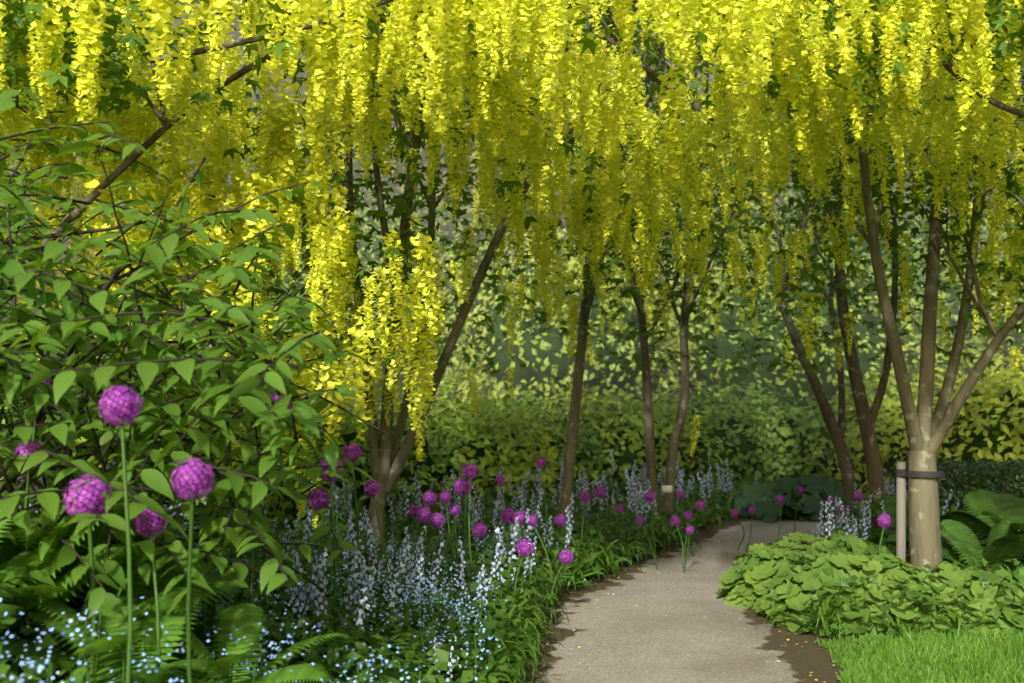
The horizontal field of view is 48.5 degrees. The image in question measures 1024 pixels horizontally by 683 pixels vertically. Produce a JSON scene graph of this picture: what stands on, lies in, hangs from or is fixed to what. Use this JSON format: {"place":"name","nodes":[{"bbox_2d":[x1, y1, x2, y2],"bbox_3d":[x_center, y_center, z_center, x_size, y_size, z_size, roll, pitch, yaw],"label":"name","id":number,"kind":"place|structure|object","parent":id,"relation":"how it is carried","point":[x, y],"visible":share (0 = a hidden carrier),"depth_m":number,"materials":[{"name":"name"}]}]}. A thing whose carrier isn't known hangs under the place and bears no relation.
{"place":"outdoors","nodes":[
{"label":"outdoors","id":0,"kind":"place"},
{"bbox_2d":[183,7,745,230],"label":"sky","id":1,"kind":"structure","parent":0,"point":[710,76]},
{"bbox_2d":[100,452,833,682],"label":"bank","id":2,"kind":"structure","parent":0,"point":[830,457],"depth_m":12.30,"materials":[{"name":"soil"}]},
{"bbox_2d":[0,481,350,682],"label":"ferns","id":3,"kind":"object","parent":2,"relation":"on","point":[35,600],"visible":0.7,"depth_m":3.47,"materials":[{"name":"green plant"}]},
{"bbox_2d":[0,88,387,654],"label":"shrub","id":4,"kind":"object","parent":2,"relation":"on","point":[222,391],"depth_m":3.62,"materials":[{"name":"green plant"}]},
{"bbox_2d":[0,502,537,682],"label":"forget me nots","id":5,"kind":"object","parent":2,"relation":"on","point":[40,667],"visible":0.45,"depth_m":4.55,"materials":[{"name":"blue plant"}]},
{"bbox_2d":[21,371,888,561],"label":"alliums","id":6,"kind":"object","parent":2,"relation":"on","point":[186,474],"visible":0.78,"depth_m":4.96,"materials":[{"name":"purple plant"}]},
{"bbox_2d":[14,370,892,564],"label":"allium heads","id":7,"kind":"object","parent":6,"relation":"attached to","point":[183,467],"visible":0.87,"depth_m":4.39,"materials":[{"name":"purple plant"}]},
{"bbox_2d":[0,479,1023,682],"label":"strap leaves","id":8,"kind":"object","parent":2,"relation":"on","point":[599,557],"visible":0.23,"depth_m":6.19,"materials":[{"name":"green plant"}]},
{"bbox_2d":[516,498,869,682],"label":"path","id":9,"kind":"structure","parent":0,"point":[646,640],"depth_m":6.66,"materials":[{"name":"beige gravel"}]},
{"bbox_2d":[527,538,838,682],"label":"fallen petals","id":10,"kind":"object","parent":9,"relation":"on","point":[665,615],"visible":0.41,"depth_m":6.38,"materials":[{"name":"plant"}]},
{"bbox_2d":[701,403,923,641],"bbox_3d":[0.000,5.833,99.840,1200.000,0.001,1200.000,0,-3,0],"label":"ground","id":11,"kind":"structure","parent":0,"point":[831,636],"depth_m":6.50,"materials":[{"name":"soil"}]},
{"bbox_2d":[0,392,991,682],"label":"flower stalks","id":12,"kind":"object","parent":11,"relation":"on","point":[188,600],"visible":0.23,"depth_m":5.28,"materials":[{"name":"green plant"}]},
{"bbox_2d":[0,449,1010,682],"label":"flower spikes","id":13,"kind":"object","parent":12,"relation":"attached to","point":[323,563],"visible":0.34,"depth_m":7.51,"materials":[{"name":"plant"}]},
{"bbox_2d":[0,182,1012,531],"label":"foliage","id":14,"kind":"object","parent":11,"relation":"on","point":[762,420],"visible":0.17,"depth_m":14.51,"materials":[{"name":"green plant"}]},
{"bbox_2d":[0,0,1023,572],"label":"laburnum","id":15,"kind":"object","parent":11,"relation":"on","point":[14,72],"depth_m":7.55,"materials":[{"name":"brown plant"}]},
{"bbox_2d":[0,0,1023,528],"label":"laburnum flowers","id":16,"kind":"object","parent":15,"relation":"attached to","point":[338,72],"visible":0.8,"depth_m":5.58,"materials":[{"name":"yellow plant"}]},
{"bbox_2d":[662,486,671,491],"bbox_3d":[1.455,1.385,10.681,0.100,0.064,0.004,0,-3,0],"label":"plant label","id":17,"kind":"object","parent":15,"relation":"attached to","point":[666,488],"visible":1,"depth_m":10.68,"materials":[{"name":"white"}]},
{"bbox_2d":[0,0,1023,526],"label":"hedge","id":18,"kind":"object","parent":11,"relation":"on","point":[722,344],"visible":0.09,"depth_m":18.95,"materials":[{"name":"green plant"}]},
{"bbox_2d":[0,461,1023,682],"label":"ground cover","id":19,"kind":"object","parent":11,"relation":"on","point":[331,657],"visible":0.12,"depth_m":6.43,"materials":[{"name":"green plant"}]},
{"bbox_2d":[0,0,1023,420],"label":"woodland","id":20,"kind":"object","parent":11,"relation":"on","point":[470,208],"visible":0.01,"depth_m":33.76,"materials":[{"name":"green plant"}]},
{"bbox_2d":[3,161,1023,533],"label":"foliage","id":21,"kind":"object","parent":11,"relation":"on","point":[995,387],"visible":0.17,"depth_m":13.86,"materials":[{"name":"green plant"}]},
{"bbox_2d":[719,473,862,521],"bbox_3d":[3.216,1.752,12.989,1.832,0.549,1.766,0,-3,0],"label":"shrub","id":22,"kind":"object","parent":11,"relation":"on","point":[818,489],"visible":0.9,"depth_m":12.59,"materials":[{"name":"green plant"}]},
{"bbox_2d":[715,529,1023,638],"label":"ladys mantle","id":23,"kind":"object","parent":11,"relation":"on","point":[764,572],"visible":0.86,"depth_m":6.76,"materials":[{"name":"green plant"}]},
{"bbox_2d":[896,462,905,561],"bbox_3d":[2.564,1.265,7.501,0.077,0.939,0.061,0,-3,0],"label":"tree stake","id":24,"kind":"object","parent":11,"relation":"on","point":[900,517],"visible":0.78,"depth_m":7.48,"materials":[{"name":"brown wood"}]},
{"bbox_2d":[896,469,943,477],"bbox_3d":[2.683,0.864,7.469,0.294,0.050,0.249,0,-3,0],"label":"tree tie","id":25,"kind":"object","parent":24,"relation":"attached to","point":[922,474],"visible":0.94,"depth_m":7.38,"materials":[{"name":"grey rubber"}]},
{"bbox_2d":[864,490,1023,571],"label":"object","id":26,"kind":"object","parent":11,"relation":"on","point":[1002,515],"visible":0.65,"depth_m":8.00,"materials":[{"name":"green plant"}]},
{"bbox_2d":[890,458,1023,524],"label":"hedge","id":27,"kind":"object","parent":11,"relation":"on","point":[1014,486],"depth_m":10.53,"materials":[{"name":"green plant"}]},
{"bbox_2d":[813,626,1023,682],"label":"grass","id":28,"kind":"structure","parent":0,"point":[982,657],"depth_m":5.76,"materials":[{"name":"green plant"}]}
]}

